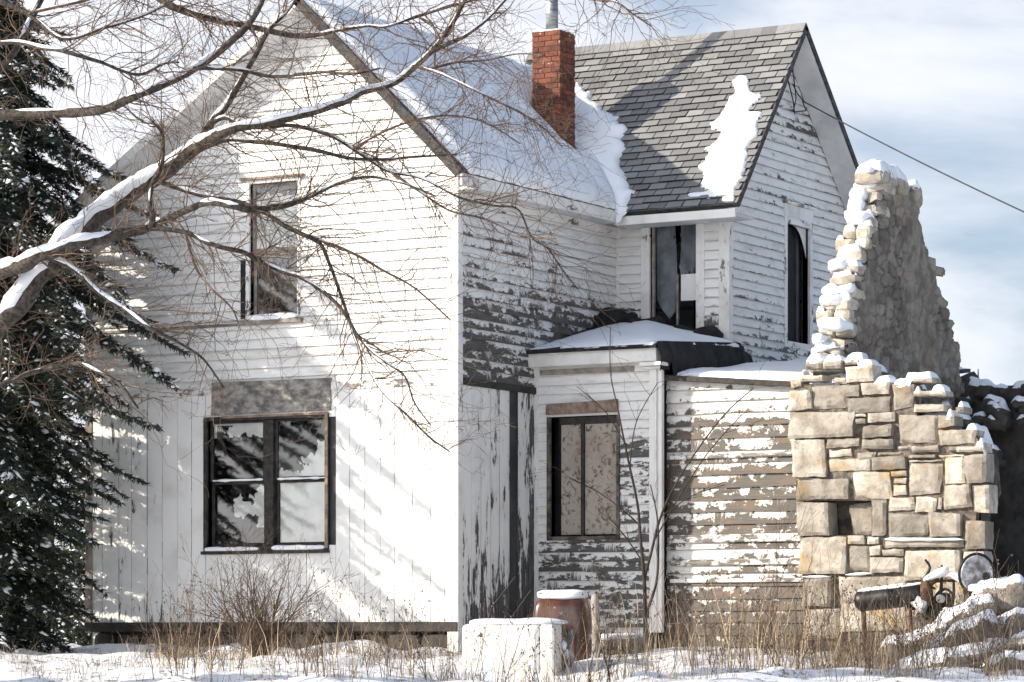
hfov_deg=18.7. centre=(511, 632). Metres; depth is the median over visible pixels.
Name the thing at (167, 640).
weed stalk
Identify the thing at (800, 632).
weed stalk
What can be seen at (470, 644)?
chest freezer
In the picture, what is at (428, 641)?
weed stalk
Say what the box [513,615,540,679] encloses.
weed stalk
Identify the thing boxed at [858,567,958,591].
snow
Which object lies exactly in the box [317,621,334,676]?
weed stalk
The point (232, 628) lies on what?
weed stalk
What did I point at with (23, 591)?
spruce
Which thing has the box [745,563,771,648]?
weed stalk
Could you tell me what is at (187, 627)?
weed stalk
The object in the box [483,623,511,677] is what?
weed stalk
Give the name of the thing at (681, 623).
weed stalk
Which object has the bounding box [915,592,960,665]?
weed stalk
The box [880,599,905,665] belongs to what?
weed stalk
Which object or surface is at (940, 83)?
sky
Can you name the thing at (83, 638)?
spruce
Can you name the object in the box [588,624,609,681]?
weed stalk
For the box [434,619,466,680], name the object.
weed stalk
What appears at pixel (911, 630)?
weed stalk
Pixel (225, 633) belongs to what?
weed stalk
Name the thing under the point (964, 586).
weed stalk
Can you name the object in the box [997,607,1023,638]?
fallen stone
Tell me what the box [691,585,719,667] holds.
weed stalk
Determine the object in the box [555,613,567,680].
weed stalk
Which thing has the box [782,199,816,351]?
window
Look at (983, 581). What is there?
weed stalk
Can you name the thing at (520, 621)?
freezer snow
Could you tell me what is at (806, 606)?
weed stalk
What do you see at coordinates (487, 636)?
weed stalk
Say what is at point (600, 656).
weed stalk
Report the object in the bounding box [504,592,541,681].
weed stalk
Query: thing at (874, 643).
weed stalk
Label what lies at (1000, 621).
weed stalk
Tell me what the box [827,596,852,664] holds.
weed stalk
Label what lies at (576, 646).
weed stalk
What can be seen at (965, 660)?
fallen stone
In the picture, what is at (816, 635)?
weed stalk
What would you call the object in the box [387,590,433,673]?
weed stalk
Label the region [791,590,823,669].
weed stalk
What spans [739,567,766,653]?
weed stalk
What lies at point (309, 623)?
weed stalk
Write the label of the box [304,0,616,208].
roof snow
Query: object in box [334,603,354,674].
weed stalk
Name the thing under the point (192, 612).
weed stalk
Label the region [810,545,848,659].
weed stalk
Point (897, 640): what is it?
weed stalk
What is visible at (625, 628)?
weed stalk
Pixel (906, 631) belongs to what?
weed stalk
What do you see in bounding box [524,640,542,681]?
weed stalk
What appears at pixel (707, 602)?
weed stalk
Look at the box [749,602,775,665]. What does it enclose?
weed stalk
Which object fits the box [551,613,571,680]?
weed stalk
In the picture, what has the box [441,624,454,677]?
weed stalk
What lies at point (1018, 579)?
fallen stone
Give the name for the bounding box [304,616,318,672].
weed stalk
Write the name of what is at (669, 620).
weed stalk
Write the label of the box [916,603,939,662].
weed stalk
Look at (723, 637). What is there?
weed stalk
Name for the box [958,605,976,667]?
weed stalk
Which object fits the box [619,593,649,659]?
weed stalk
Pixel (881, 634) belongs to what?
weed stalk
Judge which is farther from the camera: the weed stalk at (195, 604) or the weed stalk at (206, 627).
the weed stalk at (206, 627)
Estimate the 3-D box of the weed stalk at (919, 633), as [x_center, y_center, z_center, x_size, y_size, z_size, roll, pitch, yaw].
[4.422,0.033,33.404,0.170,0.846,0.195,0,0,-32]
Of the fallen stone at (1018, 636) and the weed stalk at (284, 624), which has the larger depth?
the weed stalk at (284, 624)
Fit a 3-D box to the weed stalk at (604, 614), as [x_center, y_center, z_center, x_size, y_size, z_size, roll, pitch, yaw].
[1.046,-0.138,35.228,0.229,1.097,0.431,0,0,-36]
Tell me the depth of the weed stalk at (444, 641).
34.61 m
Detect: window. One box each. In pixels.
[200,412,329,554]
[239,173,304,325]
[545,399,619,540]
[641,224,704,327]
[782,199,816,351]
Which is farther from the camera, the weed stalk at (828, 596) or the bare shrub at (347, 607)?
the bare shrub at (347, 607)
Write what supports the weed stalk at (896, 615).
on the ground at (776, 674)
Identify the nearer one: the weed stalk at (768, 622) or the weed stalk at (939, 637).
the weed stalk at (939, 637)
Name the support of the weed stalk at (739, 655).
on the ground at (776, 674)
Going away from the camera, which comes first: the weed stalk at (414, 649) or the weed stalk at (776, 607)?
the weed stalk at (414, 649)
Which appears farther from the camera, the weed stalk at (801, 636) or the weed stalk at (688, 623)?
the weed stalk at (688, 623)
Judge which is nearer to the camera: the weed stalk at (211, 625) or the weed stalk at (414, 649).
the weed stalk at (414, 649)
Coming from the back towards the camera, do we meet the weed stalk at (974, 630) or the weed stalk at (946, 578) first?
the weed stalk at (946, 578)
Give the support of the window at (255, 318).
in the farmhouse
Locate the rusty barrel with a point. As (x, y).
(558, 606)
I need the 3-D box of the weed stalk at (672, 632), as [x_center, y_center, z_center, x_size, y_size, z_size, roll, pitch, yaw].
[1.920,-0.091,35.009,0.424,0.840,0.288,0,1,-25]
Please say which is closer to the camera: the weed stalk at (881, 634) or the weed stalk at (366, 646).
the weed stalk at (366, 646)
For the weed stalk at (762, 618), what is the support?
on the ground at (776, 674)
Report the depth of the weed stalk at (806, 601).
34.18 m
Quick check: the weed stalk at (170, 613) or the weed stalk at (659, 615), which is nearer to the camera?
the weed stalk at (170, 613)
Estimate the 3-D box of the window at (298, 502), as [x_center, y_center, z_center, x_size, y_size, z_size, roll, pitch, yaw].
[-3.095,-1.875,39.433,1.945,1.761,0.195,0,0,30]
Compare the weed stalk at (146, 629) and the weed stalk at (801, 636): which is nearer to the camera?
the weed stalk at (146, 629)
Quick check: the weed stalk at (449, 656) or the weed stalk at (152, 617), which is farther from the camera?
the weed stalk at (152, 617)
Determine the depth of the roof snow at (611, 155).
41.83 m
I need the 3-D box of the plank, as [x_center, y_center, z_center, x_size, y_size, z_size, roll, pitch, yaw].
[1.320,0.110,37.100,0.540,0.118,0.200,0,0,-22]
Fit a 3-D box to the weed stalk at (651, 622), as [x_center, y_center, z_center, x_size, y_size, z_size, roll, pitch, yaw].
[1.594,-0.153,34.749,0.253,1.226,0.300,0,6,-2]
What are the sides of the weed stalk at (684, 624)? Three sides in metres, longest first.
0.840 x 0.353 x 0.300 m
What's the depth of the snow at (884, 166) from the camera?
38.05 m
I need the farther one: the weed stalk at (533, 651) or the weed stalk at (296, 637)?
the weed stalk at (296, 637)
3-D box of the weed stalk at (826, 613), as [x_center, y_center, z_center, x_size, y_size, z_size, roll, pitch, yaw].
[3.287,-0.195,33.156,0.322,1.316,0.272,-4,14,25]
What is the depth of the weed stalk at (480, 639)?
32.26 m
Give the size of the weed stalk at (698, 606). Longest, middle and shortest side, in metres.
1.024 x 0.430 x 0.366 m
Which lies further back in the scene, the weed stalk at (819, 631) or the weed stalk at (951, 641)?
the weed stalk at (819, 631)
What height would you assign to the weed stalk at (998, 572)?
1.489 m
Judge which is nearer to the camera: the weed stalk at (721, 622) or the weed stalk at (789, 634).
the weed stalk at (789, 634)
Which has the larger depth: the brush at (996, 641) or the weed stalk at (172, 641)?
the brush at (996, 641)
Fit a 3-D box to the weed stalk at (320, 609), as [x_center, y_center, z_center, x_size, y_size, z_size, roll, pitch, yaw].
[-1.915,-0.237,32.126,0.368,1.505,0.310,-8,7,24]
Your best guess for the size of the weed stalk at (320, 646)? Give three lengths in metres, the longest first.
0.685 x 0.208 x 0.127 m
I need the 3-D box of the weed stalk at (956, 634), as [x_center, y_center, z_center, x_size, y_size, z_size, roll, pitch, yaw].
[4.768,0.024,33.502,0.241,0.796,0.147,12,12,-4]
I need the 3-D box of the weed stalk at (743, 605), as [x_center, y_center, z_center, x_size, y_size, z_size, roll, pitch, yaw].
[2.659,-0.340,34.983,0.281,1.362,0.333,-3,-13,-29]
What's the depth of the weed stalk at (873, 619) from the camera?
33.21 m
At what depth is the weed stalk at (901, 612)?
34.59 m
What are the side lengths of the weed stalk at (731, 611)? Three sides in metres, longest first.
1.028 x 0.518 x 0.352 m
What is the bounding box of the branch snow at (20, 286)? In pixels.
[0,0,620,406]
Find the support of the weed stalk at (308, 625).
on the ground at (776, 674)
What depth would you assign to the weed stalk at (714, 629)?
34.96 m
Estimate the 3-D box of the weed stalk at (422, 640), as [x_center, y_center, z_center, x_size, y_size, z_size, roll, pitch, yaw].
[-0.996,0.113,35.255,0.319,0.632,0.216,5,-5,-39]
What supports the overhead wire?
attached to the wire bracket
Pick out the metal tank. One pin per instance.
(916, 590)
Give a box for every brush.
[129,592,246,659]
[726,600,849,655]
[868,573,969,656]
[924,588,1023,668]
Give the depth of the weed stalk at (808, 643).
33.19 m
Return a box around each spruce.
[0,0,190,653]
[13,229,92,645]
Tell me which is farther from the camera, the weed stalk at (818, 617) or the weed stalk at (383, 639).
the weed stalk at (383, 639)
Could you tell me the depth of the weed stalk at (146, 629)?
32.19 m
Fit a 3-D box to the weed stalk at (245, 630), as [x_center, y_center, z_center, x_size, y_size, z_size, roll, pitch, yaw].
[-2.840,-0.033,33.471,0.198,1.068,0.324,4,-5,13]
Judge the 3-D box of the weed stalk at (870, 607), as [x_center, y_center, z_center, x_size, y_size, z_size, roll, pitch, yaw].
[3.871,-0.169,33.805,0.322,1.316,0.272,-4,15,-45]
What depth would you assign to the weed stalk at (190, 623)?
31.85 m
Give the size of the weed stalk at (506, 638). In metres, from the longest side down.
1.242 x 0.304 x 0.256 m
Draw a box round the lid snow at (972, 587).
[969,584,976,591]
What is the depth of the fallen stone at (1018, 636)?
33.97 m
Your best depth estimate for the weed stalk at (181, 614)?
34.69 m
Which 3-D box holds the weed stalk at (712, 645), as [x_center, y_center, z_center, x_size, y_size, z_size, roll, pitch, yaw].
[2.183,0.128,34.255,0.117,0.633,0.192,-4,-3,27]
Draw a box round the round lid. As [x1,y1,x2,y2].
[958,553,995,594]
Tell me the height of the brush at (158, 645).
0.833 m
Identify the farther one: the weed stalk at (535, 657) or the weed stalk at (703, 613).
the weed stalk at (703, 613)
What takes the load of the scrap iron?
on the ground at (776, 674)
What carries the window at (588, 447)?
in the farmhouse
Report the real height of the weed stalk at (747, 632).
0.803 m
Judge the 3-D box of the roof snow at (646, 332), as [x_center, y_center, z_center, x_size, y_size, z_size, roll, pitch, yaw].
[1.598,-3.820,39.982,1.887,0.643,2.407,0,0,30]
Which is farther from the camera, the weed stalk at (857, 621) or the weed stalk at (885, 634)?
the weed stalk at (857, 621)
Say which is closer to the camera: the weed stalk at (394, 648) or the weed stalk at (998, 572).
the weed stalk at (998, 572)
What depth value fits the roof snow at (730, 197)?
40.08 m
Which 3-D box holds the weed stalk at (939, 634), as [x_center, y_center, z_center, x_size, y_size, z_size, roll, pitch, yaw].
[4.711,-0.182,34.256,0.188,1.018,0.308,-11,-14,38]
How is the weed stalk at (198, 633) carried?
on the ground at (776, 674)
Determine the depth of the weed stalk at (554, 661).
32.13 m
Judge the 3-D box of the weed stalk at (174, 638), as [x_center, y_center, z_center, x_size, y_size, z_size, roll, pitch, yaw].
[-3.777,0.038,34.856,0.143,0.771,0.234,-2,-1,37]
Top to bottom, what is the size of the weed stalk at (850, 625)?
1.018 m
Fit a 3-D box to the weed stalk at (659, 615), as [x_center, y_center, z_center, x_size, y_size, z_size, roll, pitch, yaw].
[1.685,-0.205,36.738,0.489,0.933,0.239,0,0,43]
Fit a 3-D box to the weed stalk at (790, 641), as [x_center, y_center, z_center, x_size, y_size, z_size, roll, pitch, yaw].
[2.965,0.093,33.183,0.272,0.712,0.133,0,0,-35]
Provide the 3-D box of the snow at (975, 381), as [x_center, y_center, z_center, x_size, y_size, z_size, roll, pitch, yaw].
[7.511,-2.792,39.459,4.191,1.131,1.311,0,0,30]
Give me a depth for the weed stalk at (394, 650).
33.30 m
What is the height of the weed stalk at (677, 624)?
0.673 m
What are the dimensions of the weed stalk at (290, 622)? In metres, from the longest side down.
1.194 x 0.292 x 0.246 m
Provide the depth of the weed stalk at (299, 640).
34.63 m
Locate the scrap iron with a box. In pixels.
[910,559,955,620]
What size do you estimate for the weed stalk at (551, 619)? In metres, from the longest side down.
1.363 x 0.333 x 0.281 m
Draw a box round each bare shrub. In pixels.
[170,516,381,657]
[297,549,430,653]
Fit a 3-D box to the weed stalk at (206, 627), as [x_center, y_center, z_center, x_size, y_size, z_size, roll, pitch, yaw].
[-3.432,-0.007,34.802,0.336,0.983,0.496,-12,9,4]
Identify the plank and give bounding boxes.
[600,637,642,646]
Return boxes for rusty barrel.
[533,598,591,660]
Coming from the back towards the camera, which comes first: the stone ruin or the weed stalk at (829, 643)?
the stone ruin
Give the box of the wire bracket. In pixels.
[788,67,806,113]
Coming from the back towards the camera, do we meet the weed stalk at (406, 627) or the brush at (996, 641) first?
the weed stalk at (406, 627)
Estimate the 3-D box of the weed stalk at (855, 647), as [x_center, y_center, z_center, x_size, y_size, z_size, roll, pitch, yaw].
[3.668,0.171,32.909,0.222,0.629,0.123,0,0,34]
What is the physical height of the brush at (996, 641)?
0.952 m
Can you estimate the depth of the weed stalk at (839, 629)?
33.41 m
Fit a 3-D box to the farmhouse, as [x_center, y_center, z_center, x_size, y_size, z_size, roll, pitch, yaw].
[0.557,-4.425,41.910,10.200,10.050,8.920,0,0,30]
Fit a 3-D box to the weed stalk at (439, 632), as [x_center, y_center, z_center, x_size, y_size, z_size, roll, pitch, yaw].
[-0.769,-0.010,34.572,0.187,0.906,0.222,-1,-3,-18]
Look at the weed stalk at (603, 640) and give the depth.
33.00 m
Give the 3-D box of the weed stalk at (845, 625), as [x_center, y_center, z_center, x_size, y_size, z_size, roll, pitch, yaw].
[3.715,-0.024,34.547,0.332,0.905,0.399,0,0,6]
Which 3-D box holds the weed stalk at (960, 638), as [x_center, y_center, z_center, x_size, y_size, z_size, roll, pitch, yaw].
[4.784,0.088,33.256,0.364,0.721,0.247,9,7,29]
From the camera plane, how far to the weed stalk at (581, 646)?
32.86 m
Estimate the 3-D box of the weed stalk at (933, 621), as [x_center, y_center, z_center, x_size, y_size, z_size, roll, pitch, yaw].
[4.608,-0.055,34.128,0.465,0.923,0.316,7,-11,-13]
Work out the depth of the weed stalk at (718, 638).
33.23 m
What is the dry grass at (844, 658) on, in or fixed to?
on the ground at (776, 674)
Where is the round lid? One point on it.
(967, 561)
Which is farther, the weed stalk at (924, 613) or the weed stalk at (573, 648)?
the weed stalk at (924, 613)
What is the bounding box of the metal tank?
[854,567,940,653]
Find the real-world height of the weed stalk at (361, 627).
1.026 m
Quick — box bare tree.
[0,0,734,494]
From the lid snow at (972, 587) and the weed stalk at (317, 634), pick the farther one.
the lid snow at (972, 587)
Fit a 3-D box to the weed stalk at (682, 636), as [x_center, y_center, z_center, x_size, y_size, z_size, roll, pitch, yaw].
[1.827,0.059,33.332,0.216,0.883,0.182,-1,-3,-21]
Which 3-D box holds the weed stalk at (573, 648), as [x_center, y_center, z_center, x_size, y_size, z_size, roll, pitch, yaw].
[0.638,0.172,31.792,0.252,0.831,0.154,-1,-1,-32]
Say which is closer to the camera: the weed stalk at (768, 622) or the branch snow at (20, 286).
the branch snow at (20, 286)
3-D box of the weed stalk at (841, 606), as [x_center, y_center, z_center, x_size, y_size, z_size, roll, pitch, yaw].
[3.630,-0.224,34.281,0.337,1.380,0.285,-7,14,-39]
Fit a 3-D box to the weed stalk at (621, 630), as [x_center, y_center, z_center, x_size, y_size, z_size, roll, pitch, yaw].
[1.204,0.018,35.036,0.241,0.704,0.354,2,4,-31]
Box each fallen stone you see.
[877,621,947,663]
[900,642,994,668]
[921,609,1000,649]
[936,593,997,628]
[971,574,1023,612]
[980,650,1023,670]
[985,630,1023,653]
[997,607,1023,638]
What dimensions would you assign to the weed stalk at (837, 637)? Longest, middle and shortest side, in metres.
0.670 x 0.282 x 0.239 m
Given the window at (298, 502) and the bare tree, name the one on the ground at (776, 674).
the bare tree
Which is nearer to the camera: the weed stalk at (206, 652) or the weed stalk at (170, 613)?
the weed stalk at (206, 652)
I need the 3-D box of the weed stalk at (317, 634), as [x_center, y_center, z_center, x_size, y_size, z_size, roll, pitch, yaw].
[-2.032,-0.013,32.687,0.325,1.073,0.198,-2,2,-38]
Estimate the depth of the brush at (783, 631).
35.55 m
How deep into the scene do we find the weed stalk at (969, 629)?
33.06 m
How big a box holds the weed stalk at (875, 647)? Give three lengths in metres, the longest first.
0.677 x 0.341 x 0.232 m
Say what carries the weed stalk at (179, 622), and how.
on the ground at (776, 674)
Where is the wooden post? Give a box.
[591,594,600,658]
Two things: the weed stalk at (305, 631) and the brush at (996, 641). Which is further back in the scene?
the brush at (996, 641)
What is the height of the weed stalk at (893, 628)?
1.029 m
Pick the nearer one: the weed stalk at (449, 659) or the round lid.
the weed stalk at (449, 659)
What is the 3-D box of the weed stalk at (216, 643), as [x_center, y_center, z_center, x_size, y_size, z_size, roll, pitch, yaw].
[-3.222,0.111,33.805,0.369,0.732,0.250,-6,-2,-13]
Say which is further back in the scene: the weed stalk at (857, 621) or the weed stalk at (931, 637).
the weed stalk at (857, 621)
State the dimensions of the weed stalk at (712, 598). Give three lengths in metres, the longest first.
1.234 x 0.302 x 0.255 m
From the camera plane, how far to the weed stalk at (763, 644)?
33.19 m
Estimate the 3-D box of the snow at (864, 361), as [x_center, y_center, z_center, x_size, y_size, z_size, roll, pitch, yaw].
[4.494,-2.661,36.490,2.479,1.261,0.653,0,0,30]
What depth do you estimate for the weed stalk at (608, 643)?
33.29 m
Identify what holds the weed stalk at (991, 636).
on the ground at (776, 674)
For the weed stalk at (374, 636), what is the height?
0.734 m
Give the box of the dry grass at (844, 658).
[0,566,1023,681]
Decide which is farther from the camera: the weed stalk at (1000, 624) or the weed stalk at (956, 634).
the weed stalk at (956, 634)
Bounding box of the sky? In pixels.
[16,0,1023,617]
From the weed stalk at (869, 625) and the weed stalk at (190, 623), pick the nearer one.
the weed stalk at (190, 623)
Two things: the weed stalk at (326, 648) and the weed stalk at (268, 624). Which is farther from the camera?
the weed stalk at (268, 624)
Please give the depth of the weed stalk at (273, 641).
34.70 m
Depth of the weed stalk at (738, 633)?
35.25 m
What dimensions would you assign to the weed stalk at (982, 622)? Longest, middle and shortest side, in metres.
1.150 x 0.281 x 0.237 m
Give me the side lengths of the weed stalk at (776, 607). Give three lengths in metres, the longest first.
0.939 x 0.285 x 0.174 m
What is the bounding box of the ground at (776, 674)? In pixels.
[0,637,1023,681]
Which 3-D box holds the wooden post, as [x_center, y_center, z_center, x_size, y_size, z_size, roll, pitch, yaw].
[0.966,0.026,36.003,0.125,0.934,0.107,0,0,30]
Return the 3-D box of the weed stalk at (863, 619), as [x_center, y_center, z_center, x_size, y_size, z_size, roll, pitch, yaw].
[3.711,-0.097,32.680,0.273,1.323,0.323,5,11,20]
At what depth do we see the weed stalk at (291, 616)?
32.03 m
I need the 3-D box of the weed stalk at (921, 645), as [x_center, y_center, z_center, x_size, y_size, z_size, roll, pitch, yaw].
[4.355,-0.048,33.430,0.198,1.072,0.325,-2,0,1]
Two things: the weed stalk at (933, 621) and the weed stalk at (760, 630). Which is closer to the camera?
the weed stalk at (933, 621)
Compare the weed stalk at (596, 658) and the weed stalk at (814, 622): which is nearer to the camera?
the weed stalk at (596, 658)
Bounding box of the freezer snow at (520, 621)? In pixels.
[469,618,568,624]
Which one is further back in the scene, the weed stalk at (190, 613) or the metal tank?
the metal tank
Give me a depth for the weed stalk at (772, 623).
34.90 m
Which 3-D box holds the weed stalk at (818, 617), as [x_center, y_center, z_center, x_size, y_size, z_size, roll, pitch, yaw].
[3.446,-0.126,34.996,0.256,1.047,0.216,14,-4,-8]
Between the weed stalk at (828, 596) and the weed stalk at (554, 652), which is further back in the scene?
the weed stalk at (828, 596)
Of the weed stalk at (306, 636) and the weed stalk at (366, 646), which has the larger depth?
the weed stalk at (306, 636)
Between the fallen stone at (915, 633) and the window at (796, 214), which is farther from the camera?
the window at (796, 214)
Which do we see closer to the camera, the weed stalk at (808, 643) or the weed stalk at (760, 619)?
the weed stalk at (808, 643)
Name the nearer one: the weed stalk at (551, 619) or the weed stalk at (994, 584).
the weed stalk at (551, 619)
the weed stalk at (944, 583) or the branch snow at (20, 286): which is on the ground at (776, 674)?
the weed stalk at (944, 583)
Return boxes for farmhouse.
[50,0,970,652]
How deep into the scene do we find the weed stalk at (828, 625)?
34.87 m
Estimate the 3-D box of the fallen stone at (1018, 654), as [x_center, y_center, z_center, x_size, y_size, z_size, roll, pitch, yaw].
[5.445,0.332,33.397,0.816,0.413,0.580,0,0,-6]
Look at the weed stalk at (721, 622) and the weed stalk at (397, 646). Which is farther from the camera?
the weed stalk at (721, 622)
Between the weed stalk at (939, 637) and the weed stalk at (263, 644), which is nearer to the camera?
the weed stalk at (939, 637)
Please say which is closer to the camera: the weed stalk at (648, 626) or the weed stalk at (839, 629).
the weed stalk at (839, 629)
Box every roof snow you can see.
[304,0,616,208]
[530,320,738,354]
[575,82,635,222]
[677,359,963,380]
[688,75,761,198]
[722,193,734,200]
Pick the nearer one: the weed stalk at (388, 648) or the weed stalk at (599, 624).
the weed stalk at (388, 648)
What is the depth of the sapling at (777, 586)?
36.53 m
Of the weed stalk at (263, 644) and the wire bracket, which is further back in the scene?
the wire bracket
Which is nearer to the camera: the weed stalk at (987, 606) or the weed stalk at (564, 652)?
the weed stalk at (564, 652)
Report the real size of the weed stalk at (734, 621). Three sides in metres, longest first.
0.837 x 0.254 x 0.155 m
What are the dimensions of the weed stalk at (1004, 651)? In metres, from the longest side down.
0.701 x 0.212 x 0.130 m
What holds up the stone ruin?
on the ground at (776, 674)
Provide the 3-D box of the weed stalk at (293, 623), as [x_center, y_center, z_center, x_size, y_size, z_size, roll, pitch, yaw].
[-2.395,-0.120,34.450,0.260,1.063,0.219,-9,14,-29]
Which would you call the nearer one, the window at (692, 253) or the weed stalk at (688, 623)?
the weed stalk at (688, 623)
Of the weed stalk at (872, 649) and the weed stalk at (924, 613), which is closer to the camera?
the weed stalk at (872, 649)
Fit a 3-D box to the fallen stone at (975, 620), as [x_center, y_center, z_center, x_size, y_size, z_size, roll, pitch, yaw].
[4.955,0.100,34.493,0.904,0.722,0.544,0,0,6]
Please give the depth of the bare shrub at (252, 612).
36.80 m
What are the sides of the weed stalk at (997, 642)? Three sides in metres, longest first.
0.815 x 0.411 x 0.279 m
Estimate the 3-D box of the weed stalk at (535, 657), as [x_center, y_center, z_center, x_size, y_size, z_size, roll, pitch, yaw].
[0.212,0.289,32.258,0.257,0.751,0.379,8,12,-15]
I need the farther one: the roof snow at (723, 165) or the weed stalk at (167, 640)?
the roof snow at (723, 165)
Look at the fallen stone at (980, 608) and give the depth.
34.89 m
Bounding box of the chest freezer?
[462,624,572,675]
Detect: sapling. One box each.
[532,327,778,642]
[764,482,815,646]
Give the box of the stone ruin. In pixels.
[788,165,1023,652]
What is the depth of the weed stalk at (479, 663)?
32.97 m
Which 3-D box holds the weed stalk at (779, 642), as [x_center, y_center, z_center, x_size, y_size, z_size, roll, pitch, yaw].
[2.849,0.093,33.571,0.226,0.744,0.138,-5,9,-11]
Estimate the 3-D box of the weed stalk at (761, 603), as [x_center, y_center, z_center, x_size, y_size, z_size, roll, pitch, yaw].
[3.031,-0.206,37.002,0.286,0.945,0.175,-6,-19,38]
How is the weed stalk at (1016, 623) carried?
on the ground at (776, 674)
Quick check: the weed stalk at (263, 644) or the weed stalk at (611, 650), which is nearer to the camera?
the weed stalk at (611, 650)
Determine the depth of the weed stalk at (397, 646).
33.09 m
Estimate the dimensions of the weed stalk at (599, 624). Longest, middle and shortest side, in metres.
1.484 x 0.363 x 0.306 m
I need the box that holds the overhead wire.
[802,101,1023,212]
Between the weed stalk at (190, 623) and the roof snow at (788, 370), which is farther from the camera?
the roof snow at (788, 370)
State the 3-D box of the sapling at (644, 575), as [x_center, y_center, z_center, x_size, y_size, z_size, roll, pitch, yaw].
[1.713,-1.750,36.702,3.008,3.762,0.885,0,0,-4]
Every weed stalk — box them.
[127,576,154,679]
[144,574,164,662]
[147,602,185,674]
[152,560,184,668]
[158,597,182,674]
[163,590,204,662]
[163,608,182,661]
[169,581,193,656]
[171,590,210,664]
[177,599,216,668]
[179,570,200,655]
[179,576,204,659]
[181,540,216,666]
[183,581,237,668]
[184,557,211,675]
[186,592,224,663]
[187,562,214,667]
[191,619,215,680]
[197,610,230,664]
[202,589,245,670]
[218,595,232,652]
[236,579,260,668]
[248,624,275,668]
[256,577,283,659]
[261,605,287,662]
[267,547,305,676]
[270,602,299,659]
[273,573,309,668]
[282,603,301,663]
[286,585,308,664]
[286,585,332,662]
[290,609,300,661]
[293,589,316,675]
[300,602,315,673]
[301,580,330,669]
[303,587,321,658]
[304,540,342,675]
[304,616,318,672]
[311,610,325,666]
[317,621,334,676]
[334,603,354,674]
[350,580,386,661]
[357,601,381,676]
[365,604,383,662]
[367,611,410,676]
[369,612,396,658]
[370,594,404,675]
[380,609,406,675]
[383,624,407,670]
[385,615,411,665]
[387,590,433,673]
[391,599,413,658]
[393,612,436,679]
[395,599,425,678]
[406,593,433,675]
[409,600,440,671]
[416,615,434,663]
[426,618,456,670]
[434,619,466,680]
[437,592,452,669]
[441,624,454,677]
[444,627,459,681]
[465,599,492,676]
[473,577,514,681]
[473,638,492,679]
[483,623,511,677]
[498,590,530,681]
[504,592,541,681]
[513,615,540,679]
[516,624,552,681]
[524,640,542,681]
[529,613,564,680]
[539,639,565,681]
[547,573,572,680]
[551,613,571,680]
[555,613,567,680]
[559,608,594,681]
[561,609,583,678]
[563,598,590,681]
[582,593,613,681]
[585,573,609,661]
[588,556,620,678]
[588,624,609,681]
[591,624,606,676]
[594,605,619,668]
[602,603,637,657]
[606,579,639,664]
[607,618,625,679]
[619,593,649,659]
[633,579,670,645]
[633,592,667,655]
[645,564,666,666]
[654,586,684,647]
[669,591,699,653]
[671,588,695,656]
[672,586,704,652]
[672,602,692,675]
[673,600,694,652]
[674,570,696,666]
[685,572,721,649]
[687,571,720,646]
[688,574,713,667]
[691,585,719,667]
[697,555,725,655]
[700,602,740,671]
[704,615,716,667]
[706,570,725,652]
[709,587,727,663]
[709,597,729,663]
[709,616,738,667]
[712,574,752,654]
[719,592,741,663]
[722,590,745,648]
[732,601,749,658]
[739,564,762,659]
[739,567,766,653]
[739,596,764,661]
[742,584,781,652]
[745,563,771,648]
[746,613,772,669]
[748,603,766,654]
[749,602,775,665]
[752,572,779,666]
[753,576,775,663]
[756,592,791,660]
[758,575,778,634]
[763,572,786,645]
[766,607,786,666]
[777,610,796,667]
[779,600,805,660]
[779,601,812,668]
[790,578,822,643]
[791,546,816,663]
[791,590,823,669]
[792,605,817,664]
[796,597,835,668]
[798,610,814,668]
[801,574,842,667]
[804,586,829,665]
[809,584,833,660]
[809,597,820,651]
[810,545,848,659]
[811,579,838,661]
[820,612,842,668]
[822,586,855,666]
[824,552,858,657]
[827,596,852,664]
[829,578,859,665]
[830,617,849,665]
[833,590,861,665]
[838,585,868,656]
[847,619,865,674]
[850,593,900,670]
[852,561,879,671]
[856,560,890,664]
[856,595,909,664]
[859,586,880,664]
[860,577,886,661]
[861,621,891,674]
[864,618,881,668]
[868,578,891,664]
[871,584,921,658]
[877,582,898,668]
[878,600,907,666]
[879,594,899,674]
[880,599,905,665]
[886,573,908,646]
[892,584,919,668]
[892,586,923,668]
[907,578,928,669]
[912,593,929,647]
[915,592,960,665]
[916,597,935,665]
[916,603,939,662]
[917,584,948,648]
[921,577,976,647]
[926,582,979,648]
[927,571,951,647]
[932,616,951,669]
[939,591,968,675]
[940,607,982,664]
[947,600,970,656]
[951,551,977,611]
[957,587,977,666]
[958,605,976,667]
[959,585,1001,671]
[970,605,998,661]
[971,532,1006,637]
[971,573,999,673]
[974,545,998,610]
[977,554,1006,663]
[980,607,1019,671]
[985,565,1023,675]
[987,530,1016,609]
[987,607,1014,674]
[988,575,1005,672]
[997,627,1017,672]
[1013,584,1023,673]
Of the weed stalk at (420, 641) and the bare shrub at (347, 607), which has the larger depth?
the bare shrub at (347, 607)
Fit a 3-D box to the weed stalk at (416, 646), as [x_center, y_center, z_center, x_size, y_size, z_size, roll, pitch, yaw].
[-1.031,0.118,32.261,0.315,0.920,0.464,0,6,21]
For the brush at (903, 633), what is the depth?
34.26 m
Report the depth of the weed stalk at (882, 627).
33.66 m

